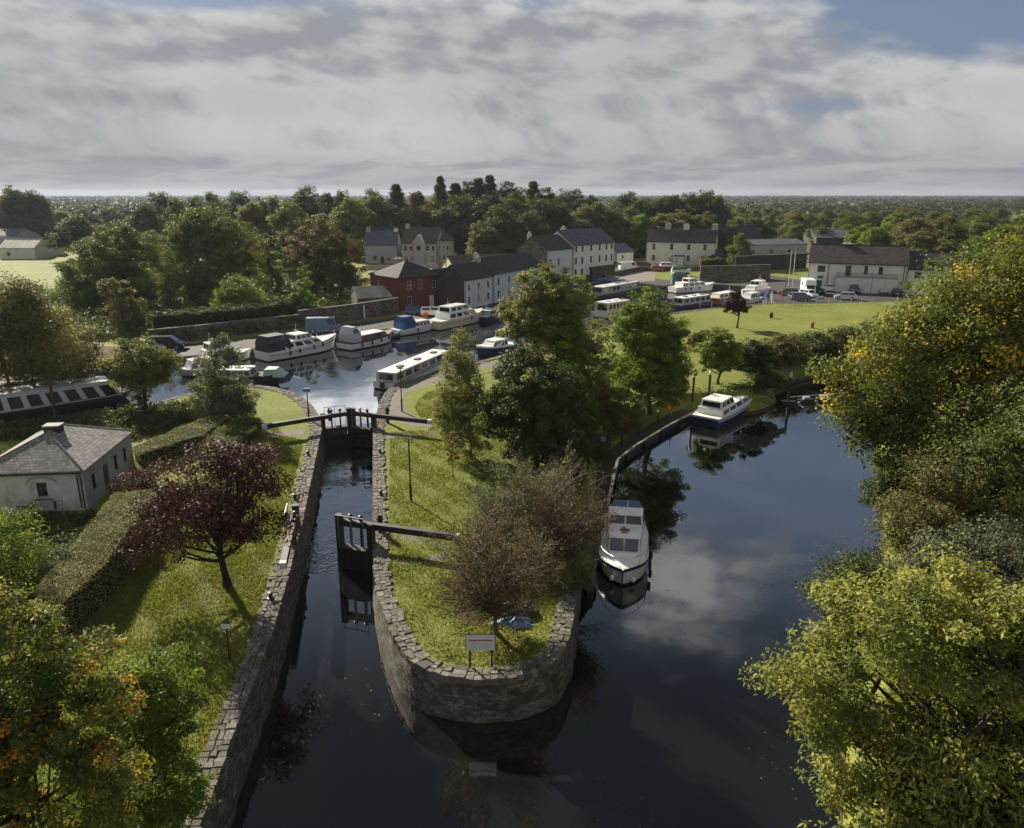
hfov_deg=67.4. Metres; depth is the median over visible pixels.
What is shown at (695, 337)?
bank bush
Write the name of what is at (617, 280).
parked car
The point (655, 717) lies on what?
river
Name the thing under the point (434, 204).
broadleaf tree
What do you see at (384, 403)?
quay wall
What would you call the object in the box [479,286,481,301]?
sign board
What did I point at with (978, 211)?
broadleaf tree
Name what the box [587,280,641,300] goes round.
river barge
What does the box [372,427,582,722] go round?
island wall
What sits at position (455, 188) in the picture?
conifer tree
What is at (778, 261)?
harbour wall
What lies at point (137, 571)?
grass
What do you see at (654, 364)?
alder tree
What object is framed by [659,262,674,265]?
parked car
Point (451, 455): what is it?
sapling
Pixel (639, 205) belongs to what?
broadleaf tree
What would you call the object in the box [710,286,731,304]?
motor cruiser
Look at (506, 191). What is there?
pine tree
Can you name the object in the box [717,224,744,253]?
broadleaf tree
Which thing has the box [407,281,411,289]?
window
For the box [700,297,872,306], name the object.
post and rail fence
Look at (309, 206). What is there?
broadleaf tree
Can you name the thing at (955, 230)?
broadleaf tree
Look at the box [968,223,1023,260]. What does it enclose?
broadleaf tree
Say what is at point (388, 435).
path
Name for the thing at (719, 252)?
lean to
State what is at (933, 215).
broadleaf tree
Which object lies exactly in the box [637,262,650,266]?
parked car
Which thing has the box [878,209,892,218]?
broadleaf tree
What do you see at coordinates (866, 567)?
riverside bush
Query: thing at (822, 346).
bank bush
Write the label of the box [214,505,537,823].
wall plants
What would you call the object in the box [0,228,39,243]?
farm shed
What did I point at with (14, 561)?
garden shrub
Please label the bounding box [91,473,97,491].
window
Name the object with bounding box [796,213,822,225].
broadleaf tree
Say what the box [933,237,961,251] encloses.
broadleaf tree
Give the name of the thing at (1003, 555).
riverside shrub
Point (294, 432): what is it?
path
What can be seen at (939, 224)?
broadleaf tree
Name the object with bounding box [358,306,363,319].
door
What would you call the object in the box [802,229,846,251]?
barn
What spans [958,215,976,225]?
broadleaf tree
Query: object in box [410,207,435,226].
autumn tree
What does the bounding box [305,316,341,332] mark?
parked van
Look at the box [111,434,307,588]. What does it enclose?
plum tree
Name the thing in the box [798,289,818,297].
parked car
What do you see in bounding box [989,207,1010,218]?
broadleaf tree
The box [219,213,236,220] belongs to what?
evergreen tree
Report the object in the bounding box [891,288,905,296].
parked car
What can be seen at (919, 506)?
riverside shrub
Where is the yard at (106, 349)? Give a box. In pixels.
[0,346,166,378]
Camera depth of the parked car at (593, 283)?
168.55 m
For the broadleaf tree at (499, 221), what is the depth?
225.97 m
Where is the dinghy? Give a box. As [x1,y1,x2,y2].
[391,332,399,337]
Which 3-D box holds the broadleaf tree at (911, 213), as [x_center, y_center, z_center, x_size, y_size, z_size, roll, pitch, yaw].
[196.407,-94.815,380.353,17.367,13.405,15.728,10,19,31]
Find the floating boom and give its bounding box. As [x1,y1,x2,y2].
[792,392,848,400]
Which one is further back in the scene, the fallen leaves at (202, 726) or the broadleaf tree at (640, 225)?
the broadleaf tree at (640, 225)
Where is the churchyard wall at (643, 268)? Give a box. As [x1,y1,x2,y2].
[615,266,699,275]
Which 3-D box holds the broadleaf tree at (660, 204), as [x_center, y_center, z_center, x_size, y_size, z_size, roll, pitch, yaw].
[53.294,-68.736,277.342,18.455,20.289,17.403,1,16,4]
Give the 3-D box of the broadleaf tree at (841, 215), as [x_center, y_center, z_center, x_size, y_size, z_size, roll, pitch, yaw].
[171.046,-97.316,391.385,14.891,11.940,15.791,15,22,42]
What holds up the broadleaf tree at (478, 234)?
on the ground at (758, 322)
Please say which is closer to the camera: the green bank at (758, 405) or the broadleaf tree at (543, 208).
the green bank at (758, 405)
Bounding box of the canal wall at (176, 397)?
[52,392,196,420]
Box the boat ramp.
[619,271,654,281]
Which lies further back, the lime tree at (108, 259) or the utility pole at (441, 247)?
the utility pole at (441, 247)
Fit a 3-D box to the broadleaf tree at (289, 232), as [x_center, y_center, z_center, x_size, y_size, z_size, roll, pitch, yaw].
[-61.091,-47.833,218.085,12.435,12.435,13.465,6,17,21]
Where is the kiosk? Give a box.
[670,272,686,283]
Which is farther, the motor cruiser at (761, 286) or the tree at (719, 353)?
the motor cruiser at (761, 286)
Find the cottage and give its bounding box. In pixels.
[0,422,134,512]
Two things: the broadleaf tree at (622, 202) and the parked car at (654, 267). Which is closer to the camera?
the parked car at (654, 267)
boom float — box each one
[798,396,814,402]
[815,395,831,401]
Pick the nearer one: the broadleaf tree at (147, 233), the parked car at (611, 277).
the parked car at (611, 277)
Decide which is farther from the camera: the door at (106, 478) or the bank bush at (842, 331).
the bank bush at (842, 331)
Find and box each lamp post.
[303,388,309,416]
[397,367,402,411]
[404,438,412,500]
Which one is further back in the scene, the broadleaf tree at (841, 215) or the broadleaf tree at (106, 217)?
the broadleaf tree at (106, 217)
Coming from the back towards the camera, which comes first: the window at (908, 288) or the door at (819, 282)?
the door at (819, 282)
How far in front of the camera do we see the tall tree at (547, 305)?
61.77 m
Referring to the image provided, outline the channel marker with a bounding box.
[780,372,795,404]
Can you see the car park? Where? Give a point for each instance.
(776, 283)
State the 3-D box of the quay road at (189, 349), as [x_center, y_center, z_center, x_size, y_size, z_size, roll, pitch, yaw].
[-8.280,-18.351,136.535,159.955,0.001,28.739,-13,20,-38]
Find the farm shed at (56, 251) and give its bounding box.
[42,236,66,255]
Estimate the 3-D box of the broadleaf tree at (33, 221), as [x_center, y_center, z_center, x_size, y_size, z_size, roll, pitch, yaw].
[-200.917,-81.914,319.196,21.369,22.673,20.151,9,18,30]
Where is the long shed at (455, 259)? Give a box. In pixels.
[441,254,502,267]
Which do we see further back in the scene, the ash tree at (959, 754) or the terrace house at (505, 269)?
the terrace house at (505, 269)
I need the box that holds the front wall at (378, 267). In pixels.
[362,263,437,269]
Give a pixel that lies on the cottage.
(74, 467)
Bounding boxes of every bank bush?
[542,550,603,594]
[687,330,708,346]
[734,339,783,375]
[753,370,791,390]
[765,332,814,364]
[797,330,844,360]
[825,325,871,356]
[855,320,902,347]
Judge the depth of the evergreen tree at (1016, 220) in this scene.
296.82 m
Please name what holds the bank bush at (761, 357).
on the green bank at (758, 405)
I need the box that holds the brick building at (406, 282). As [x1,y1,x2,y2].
[368,256,439,310]
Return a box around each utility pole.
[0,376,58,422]
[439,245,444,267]
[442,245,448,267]
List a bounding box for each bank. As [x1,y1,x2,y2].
[580,392,713,592]
[714,350,1009,415]
[839,420,909,827]
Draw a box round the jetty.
[581,409,695,598]
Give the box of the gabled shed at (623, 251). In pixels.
[614,242,633,261]
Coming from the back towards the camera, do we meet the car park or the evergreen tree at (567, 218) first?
the evergreen tree at (567, 218)
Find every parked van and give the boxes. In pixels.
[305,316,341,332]
[618,261,636,269]
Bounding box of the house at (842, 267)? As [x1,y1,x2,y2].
[807,242,909,293]
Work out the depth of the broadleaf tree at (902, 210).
414.96 m
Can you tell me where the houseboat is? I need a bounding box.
[593,298,629,318]
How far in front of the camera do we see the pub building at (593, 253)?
177.79 m
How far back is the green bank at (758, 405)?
92.34 m
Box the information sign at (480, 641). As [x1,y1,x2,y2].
[466,632,495,667]
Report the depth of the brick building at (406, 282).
138.23 m
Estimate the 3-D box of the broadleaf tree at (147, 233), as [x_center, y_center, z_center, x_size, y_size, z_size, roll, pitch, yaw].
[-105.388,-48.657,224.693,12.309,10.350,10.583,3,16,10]
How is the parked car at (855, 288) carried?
on the car park
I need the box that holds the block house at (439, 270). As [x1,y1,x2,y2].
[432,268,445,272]
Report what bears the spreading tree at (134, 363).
on the ground at (758, 322)
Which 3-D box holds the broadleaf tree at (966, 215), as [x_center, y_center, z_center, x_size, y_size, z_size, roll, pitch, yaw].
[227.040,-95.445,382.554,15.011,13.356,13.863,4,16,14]
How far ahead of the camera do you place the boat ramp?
193.05 m
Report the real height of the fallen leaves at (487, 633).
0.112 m
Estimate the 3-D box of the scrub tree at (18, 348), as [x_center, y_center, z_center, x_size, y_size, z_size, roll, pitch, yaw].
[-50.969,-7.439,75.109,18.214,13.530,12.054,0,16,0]
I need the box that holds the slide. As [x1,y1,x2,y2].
[762,290,769,299]
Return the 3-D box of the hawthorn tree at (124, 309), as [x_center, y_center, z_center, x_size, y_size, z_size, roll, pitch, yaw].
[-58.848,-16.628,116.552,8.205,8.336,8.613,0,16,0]
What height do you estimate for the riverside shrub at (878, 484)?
3.591 m
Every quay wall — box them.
[0,284,745,387]
[244,384,320,428]
[377,304,763,426]
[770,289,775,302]
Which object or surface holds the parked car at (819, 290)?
on the car park
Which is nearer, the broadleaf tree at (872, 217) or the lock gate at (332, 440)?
the lock gate at (332, 440)
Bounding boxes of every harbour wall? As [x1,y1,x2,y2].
[699,264,770,280]
[734,253,807,269]
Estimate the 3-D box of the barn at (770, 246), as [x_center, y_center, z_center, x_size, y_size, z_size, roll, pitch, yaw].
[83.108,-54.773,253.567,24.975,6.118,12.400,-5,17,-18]
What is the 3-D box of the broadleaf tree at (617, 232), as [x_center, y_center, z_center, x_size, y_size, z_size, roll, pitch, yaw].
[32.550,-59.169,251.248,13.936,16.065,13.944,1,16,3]
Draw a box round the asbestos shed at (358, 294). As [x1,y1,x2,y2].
[349,285,391,303]
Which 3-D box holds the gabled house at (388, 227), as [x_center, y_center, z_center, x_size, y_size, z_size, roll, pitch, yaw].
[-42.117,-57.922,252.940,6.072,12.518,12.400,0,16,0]
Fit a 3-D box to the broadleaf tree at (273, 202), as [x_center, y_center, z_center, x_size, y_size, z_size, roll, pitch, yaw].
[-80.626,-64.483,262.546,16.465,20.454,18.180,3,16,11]
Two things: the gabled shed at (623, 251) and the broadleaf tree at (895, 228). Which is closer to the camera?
the gabled shed at (623, 251)
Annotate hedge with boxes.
[33,486,170,638]
[132,414,231,468]
[144,298,299,336]
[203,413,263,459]
[699,254,733,265]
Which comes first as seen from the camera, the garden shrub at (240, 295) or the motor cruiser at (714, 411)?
the motor cruiser at (714, 411)
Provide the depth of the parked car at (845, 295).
150.19 m
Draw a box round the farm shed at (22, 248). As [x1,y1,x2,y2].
[0,238,53,258]
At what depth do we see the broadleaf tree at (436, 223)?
245.15 m
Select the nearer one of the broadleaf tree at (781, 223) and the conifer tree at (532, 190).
the conifer tree at (532, 190)
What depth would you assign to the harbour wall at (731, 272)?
184.79 m
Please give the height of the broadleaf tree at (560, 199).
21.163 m
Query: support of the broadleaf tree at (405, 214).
on the ground at (758, 322)
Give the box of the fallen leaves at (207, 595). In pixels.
[97,528,273,664]
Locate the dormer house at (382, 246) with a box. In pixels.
[364,226,401,263]
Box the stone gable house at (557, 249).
[516,231,573,286]
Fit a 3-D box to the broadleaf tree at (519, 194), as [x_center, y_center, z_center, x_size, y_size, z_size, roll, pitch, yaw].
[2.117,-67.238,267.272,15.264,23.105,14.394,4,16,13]
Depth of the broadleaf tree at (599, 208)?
250.55 m
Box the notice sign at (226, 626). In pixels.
[219,622,230,660]
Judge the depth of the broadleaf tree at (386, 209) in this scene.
250.53 m
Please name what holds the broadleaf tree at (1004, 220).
on the ground at (758, 322)
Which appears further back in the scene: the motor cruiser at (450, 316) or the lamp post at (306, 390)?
the motor cruiser at (450, 316)
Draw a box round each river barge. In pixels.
[373,349,449,390]
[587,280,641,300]
[670,293,710,309]
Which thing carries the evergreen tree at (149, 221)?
on the ground at (758, 322)
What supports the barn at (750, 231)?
on the ground at (758, 322)
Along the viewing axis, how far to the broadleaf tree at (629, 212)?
258.62 m
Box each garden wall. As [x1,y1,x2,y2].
[147,314,299,340]
[297,297,398,327]
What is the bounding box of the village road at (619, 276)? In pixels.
[564,252,666,290]
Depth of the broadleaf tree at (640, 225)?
248.74 m
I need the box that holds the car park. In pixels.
[746,275,940,303]
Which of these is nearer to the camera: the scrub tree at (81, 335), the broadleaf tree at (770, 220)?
the scrub tree at (81, 335)
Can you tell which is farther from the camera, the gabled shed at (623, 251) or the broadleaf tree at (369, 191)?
the broadleaf tree at (369, 191)
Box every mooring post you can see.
[691,373,694,402]
[708,370,711,395]
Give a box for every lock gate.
[262,405,351,449]
[279,503,299,569]
[334,512,460,575]
[350,407,432,449]
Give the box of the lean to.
[712,249,724,256]
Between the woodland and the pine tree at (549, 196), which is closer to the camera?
the pine tree at (549, 196)
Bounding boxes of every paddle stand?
[376,514,383,532]
[385,407,389,422]
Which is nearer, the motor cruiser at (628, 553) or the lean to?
the motor cruiser at (628, 553)
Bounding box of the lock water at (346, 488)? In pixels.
[304,449,372,573]
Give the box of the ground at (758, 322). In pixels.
[0,196,1023,827]
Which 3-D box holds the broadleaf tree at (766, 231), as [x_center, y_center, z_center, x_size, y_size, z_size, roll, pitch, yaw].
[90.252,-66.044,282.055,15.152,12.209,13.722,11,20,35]
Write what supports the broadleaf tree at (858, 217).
on the ground at (758, 322)
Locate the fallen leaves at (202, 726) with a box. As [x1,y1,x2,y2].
[72,653,242,798]
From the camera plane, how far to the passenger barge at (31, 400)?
75.32 m
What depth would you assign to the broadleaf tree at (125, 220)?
356.14 m
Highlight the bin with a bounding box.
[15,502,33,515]
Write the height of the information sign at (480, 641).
1.750 m
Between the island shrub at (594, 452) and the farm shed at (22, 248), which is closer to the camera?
the island shrub at (594, 452)
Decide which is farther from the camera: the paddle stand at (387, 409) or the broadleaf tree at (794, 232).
the broadleaf tree at (794, 232)
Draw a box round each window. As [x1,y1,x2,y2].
[37,483,48,497]
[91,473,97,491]
[113,455,119,471]
[123,447,127,463]
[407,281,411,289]
[408,296,411,304]
[418,280,422,288]
[610,538,622,550]
[625,539,638,551]
[817,265,824,271]
[878,267,882,274]
[906,282,912,290]
[914,272,920,278]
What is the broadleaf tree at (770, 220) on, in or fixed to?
on the ground at (758, 322)
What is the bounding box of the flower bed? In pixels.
[453,608,515,627]
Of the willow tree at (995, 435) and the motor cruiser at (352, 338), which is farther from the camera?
the motor cruiser at (352, 338)
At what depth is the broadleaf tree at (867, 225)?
291.36 m
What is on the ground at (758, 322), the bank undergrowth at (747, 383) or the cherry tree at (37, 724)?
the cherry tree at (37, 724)
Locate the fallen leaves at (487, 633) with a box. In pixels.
[402,585,557,663]
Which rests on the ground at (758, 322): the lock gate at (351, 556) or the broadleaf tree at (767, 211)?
the broadleaf tree at (767, 211)
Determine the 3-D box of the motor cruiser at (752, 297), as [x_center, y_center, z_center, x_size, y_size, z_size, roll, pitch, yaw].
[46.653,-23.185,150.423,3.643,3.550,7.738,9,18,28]
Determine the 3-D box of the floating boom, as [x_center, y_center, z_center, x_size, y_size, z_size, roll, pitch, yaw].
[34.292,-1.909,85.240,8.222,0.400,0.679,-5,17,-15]
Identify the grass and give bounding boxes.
[0,396,199,441]
[0,431,303,827]
[387,387,591,665]
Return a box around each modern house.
[401,224,442,263]
[439,227,453,262]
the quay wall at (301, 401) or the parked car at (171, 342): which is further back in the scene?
the parked car at (171, 342)
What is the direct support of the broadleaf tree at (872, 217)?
on the ground at (758, 322)
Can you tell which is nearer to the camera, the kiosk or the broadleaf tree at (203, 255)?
the kiosk
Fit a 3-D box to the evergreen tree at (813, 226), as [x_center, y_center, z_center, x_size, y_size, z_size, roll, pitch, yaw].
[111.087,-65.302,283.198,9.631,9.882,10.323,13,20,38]
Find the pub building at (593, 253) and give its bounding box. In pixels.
[552,226,615,284]
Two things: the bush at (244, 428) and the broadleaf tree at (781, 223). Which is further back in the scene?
the broadleaf tree at (781, 223)
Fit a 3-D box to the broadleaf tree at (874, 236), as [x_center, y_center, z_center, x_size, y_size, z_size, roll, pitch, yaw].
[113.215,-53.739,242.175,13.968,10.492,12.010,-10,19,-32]
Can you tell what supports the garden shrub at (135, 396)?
on the ground at (758, 322)
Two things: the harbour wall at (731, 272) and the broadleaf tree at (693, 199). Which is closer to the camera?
the harbour wall at (731, 272)
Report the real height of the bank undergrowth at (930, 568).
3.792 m
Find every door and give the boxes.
[102,463,109,490]
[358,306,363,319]
[381,302,385,315]
[429,295,433,305]
[816,280,821,286]
[845,265,851,275]
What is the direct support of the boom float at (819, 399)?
on the river
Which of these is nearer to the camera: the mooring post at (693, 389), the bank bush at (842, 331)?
the mooring post at (693, 389)
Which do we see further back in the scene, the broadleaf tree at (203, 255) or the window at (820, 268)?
the broadleaf tree at (203, 255)
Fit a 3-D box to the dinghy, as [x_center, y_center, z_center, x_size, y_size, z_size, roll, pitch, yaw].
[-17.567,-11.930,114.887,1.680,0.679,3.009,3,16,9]
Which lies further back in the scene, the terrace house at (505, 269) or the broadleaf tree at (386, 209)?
the broadleaf tree at (386, 209)
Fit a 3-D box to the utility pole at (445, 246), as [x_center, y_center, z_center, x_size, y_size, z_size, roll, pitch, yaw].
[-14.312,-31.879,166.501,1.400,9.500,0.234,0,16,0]
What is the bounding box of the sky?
[0,0,1023,195]
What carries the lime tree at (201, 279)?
on the ground at (758, 322)
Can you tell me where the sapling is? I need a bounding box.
[444,431,460,477]
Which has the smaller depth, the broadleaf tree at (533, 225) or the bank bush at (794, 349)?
the bank bush at (794, 349)
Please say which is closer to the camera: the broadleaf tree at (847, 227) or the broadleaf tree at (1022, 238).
the broadleaf tree at (1022, 238)
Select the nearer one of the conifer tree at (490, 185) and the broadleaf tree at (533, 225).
the broadleaf tree at (533, 225)
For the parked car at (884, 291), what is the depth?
158.51 m
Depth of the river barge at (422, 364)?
87.46 m
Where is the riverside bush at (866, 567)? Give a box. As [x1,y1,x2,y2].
[793,538,924,625]
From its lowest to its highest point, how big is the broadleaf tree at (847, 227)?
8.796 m
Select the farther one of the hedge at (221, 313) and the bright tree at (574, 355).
the hedge at (221, 313)
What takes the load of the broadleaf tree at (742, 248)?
on the ground at (758, 322)
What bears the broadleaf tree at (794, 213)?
on the ground at (758, 322)
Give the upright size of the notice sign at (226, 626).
1.980 m
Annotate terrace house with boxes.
[435,255,493,307]
[470,252,541,302]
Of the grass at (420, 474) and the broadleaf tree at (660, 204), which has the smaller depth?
the grass at (420, 474)
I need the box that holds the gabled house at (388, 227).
[372,219,391,229]
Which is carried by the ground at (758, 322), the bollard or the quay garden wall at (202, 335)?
the quay garden wall at (202, 335)
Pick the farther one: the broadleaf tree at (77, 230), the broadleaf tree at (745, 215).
the broadleaf tree at (745, 215)
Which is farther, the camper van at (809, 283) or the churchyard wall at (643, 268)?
the churchyard wall at (643, 268)
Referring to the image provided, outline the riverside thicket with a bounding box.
[737,324,932,361]
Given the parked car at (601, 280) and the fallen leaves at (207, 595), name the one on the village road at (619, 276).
the parked car at (601, 280)
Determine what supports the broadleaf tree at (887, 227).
on the ground at (758, 322)
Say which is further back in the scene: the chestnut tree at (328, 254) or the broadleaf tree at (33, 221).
the broadleaf tree at (33, 221)
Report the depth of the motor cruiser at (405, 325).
116.54 m
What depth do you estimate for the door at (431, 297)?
140.44 m
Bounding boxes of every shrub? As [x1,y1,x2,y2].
[0,502,55,605]
[12,542,78,597]
[101,466,168,502]
[130,388,151,406]
[209,272,268,306]
[458,429,580,548]
[538,419,612,482]
[583,383,650,448]
[852,453,939,512]
[862,443,1023,575]
[869,510,1023,601]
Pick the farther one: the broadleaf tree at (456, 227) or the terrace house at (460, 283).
the broadleaf tree at (456, 227)
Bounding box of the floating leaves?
[296,462,844,827]
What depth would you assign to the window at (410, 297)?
137.32 m
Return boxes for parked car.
[133,339,164,348]
[149,335,187,349]
[405,305,420,313]
[420,306,437,314]
[586,281,600,288]
[591,277,610,282]
[603,275,618,280]
[611,279,625,282]
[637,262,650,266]
[649,265,664,270]
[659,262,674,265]
[777,287,798,293]
[787,292,813,300]
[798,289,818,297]
[816,286,825,293]
[821,284,834,290]
[833,292,856,299]
[849,284,860,292]
[879,289,889,293]
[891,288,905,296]
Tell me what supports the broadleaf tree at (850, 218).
on the ground at (758, 322)
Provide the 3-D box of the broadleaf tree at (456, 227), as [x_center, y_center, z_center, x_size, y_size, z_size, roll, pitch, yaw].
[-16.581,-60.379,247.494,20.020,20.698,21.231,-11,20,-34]
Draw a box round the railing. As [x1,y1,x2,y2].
[0,499,64,519]
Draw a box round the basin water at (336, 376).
[1,287,767,433]
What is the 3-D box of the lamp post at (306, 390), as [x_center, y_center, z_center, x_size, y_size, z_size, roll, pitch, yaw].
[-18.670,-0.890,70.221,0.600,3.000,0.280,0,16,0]
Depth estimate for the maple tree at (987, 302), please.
46.96 m
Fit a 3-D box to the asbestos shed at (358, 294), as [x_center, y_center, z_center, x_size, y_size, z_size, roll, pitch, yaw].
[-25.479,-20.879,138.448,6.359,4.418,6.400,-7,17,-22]
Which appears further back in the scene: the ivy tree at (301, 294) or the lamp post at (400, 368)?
the ivy tree at (301, 294)
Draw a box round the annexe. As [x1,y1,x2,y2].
[905,251,975,294]
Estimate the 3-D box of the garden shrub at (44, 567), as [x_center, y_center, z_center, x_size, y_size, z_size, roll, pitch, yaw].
[-23.972,8.218,39.661,3.952,2.862,2.679,5,17,16]
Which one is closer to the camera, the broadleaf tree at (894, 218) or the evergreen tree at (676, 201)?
the evergreen tree at (676, 201)
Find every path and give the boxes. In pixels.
[262,428,305,437]
[381,360,498,426]
[386,430,436,437]
[388,535,451,550]
[390,552,449,566]
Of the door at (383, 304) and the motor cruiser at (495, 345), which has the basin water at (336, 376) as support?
the motor cruiser at (495, 345)
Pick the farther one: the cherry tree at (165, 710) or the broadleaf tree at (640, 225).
the broadleaf tree at (640, 225)
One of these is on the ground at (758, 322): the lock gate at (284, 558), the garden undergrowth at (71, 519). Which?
the garden undergrowth at (71, 519)
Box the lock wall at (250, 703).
[171,427,326,827]
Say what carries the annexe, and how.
on the ground at (758, 322)
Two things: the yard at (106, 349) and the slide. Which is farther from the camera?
the slide
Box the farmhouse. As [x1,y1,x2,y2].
[646,223,717,265]
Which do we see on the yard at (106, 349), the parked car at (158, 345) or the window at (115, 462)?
the parked car at (158, 345)
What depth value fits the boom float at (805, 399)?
84.02 m
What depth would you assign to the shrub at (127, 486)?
50.10 m
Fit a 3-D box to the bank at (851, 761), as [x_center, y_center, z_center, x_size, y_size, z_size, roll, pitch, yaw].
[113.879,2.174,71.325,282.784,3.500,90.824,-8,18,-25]
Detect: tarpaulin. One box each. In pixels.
[486,616,533,628]
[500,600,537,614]
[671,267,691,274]
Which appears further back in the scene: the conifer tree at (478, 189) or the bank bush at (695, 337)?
the conifer tree at (478, 189)
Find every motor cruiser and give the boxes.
[180,347,213,376]
[191,333,250,364]
[213,365,287,385]
[254,324,335,361]
[336,325,392,350]
[387,315,432,336]
[427,303,482,330]
[465,326,518,356]
[479,306,499,321]
[595,499,652,585]
[668,277,713,293]
[691,386,774,428]
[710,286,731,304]
[741,279,770,295]
[741,287,762,303]
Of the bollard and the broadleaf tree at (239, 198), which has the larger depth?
the broadleaf tree at (239, 198)
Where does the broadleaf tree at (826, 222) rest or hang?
on the ground at (758, 322)
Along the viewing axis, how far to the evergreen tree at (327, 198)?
277.31 m
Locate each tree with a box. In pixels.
[0,184,30,229]
[0,189,51,232]
[0,271,97,394]
[0,576,161,827]
[25,194,53,236]
[33,316,109,383]
[37,640,221,827]
[41,210,78,235]
[42,213,103,259]
[49,219,182,312]
[71,207,104,224]
[93,332,183,405]
[94,207,125,225]
[94,225,122,246]
[96,277,153,330]
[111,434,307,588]
[121,215,138,223]
[127,204,166,241]
[131,191,174,221]
[137,230,172,261]
[150,200,267,304]
[156,211,177,248]
[158,197,207,244]
[173,233,218,262]
[180,332,262,422]
[184,195,206,210]
[201,191,222,222]
[212,217,255,254]
[214,189,251,217]
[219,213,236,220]
[234,196,276,254]
[249,233,292,290]
[260,194,290,252]
[266,200,314,252]
[276,223,316,260]
[283,184,328,234]
[283,212,369,295]
[286,265,318,312]
[318,192,335,240]
[326,188,349,237]
[326,197,385,258]
[358,194,403,234]
[361,184,409,249]
[362,187,387,218]
[372,204,410,234]
[391,202,423,238]
[408,190,427,226]
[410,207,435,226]
[418,196,441,211]
[423,494,570,635]
[426,193,481,254]
[429,175,447,207]
[431,209,456,249]
[431,326,491,460]
[440,182,469,251]
[444,209,469,254]
[446,181,475,199]
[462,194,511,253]
[464,177,489,248]
[464,220,511,254]
[469,343,600,480]
[475,204,526,252]
[479,446,625,583]
[484,174,503,248]
[493,181,516,251]
[494,261,615,401]
[498,195,531,252]
[505,186,533,252]
[508,209,550,250]
[510,197,568,233]
[524,181,540,200]
[526,187,564,223]
[542,204,581,232]
[547,312,610,431]
[549,193,569,213]
[555,187,585,214]
[566,218,593,229]
[571,203,599,226]
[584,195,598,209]
[584,201,617,242]
[593,208,632,242]
[596,286,698,414]
[605,191,645,216]
[618,206,641,247]
[620,214,656,256]
[622,197,654,249]
[644,195,676,219]
[645,212,675,249]
[649,209,703,227]
[652,194,692,215]
[680,192,705,216]
[691,211,719,248]
[692,326,747,383]
[693,189,727,222]
[711,194,734,224]
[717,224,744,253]
[720,290,751,327]
[725,233,752,264]
[727,216,748,224]
[731,213,751,220]
[732,205,751,219]
[737,540,1023,827]
[742,217,755,224]
[748,208,762,219]
[749,218,779,238]
[761,206,782,218]
[761,216,779,228]
[767,212,776,225]
[775,214,786,227]
[776,213,812,237]
[776,218,788,229]
[781,224,804,240]
[784,210,805,219]
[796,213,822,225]
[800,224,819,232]
[802,217,1023,502]
[803,225,828,244]
[815,209,839,228]
[831,212,860,228]
[832,367,974,498]
[833,211,849,222]
[833,224,853,230]
[843,226,868,243]
[848,213,865,222]
[853,223,874,229]
[854,226,895,244]
[859,211,884,227]
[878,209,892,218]
[878,223,894,244]
[881,213,907,225]
[889,215,933,241]
[889,215,934,248]
[895,206,921,217]
[902,228,938,250]
[904,209,922,219]
[909,368,1023,535]
[925,211,942,222]
[931,213,963,232]
[932,223,968,245]
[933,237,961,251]
[945,212,962,222]
[949,223,974,237]
[958,209,982,220]
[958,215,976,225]
[959,234,985,251]
[962,207,985,215]
[964,214,1001,236]
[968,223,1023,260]
[976,235,1023,266]
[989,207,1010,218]
[996,217,1011,225]
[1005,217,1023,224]
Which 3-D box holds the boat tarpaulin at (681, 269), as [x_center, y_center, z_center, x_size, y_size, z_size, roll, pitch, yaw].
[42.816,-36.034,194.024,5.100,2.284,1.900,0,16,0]
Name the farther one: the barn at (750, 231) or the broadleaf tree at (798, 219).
the broadleaf tree at (798, 219)
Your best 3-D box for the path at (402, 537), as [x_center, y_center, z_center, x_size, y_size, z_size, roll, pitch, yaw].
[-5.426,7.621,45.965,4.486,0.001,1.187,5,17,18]
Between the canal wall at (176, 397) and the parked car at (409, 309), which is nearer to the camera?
the canal wall at (176, 397)
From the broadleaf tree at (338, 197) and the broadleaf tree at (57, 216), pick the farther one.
the broadleaf tree at (57, 216)
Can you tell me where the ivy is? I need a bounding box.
[154,314,302,340]
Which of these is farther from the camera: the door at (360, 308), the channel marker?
the door at (360, 308)
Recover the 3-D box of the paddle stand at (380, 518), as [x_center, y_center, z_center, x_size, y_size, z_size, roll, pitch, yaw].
[-8.035,6.711,46.905,0.440,1.200,0.300,0,16,0]
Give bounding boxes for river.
[231,367,1019,827]
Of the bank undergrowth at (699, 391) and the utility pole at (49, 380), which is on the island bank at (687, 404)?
the bank undergrowth at (699, 391)
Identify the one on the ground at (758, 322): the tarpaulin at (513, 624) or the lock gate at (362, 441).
the tarpaulin at (513, 624)
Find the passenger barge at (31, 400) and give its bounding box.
[0,375,133,419]
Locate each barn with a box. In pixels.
[718,225,763,254]
[726,238,807,254]
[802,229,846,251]
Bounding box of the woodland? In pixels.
[0,195,1023,220]
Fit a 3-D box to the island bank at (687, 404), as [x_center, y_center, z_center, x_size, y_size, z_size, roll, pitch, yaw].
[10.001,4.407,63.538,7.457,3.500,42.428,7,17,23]
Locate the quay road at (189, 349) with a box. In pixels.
[0,280,749,383]
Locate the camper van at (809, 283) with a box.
[800,277,816,291]
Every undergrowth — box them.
[0,259,352,318]
[0,302,155,340]
[6,507,100,559]
[78,227,829,265]
[565,386,731,507]
[707,343,963,402]
[814,370,1023,827]

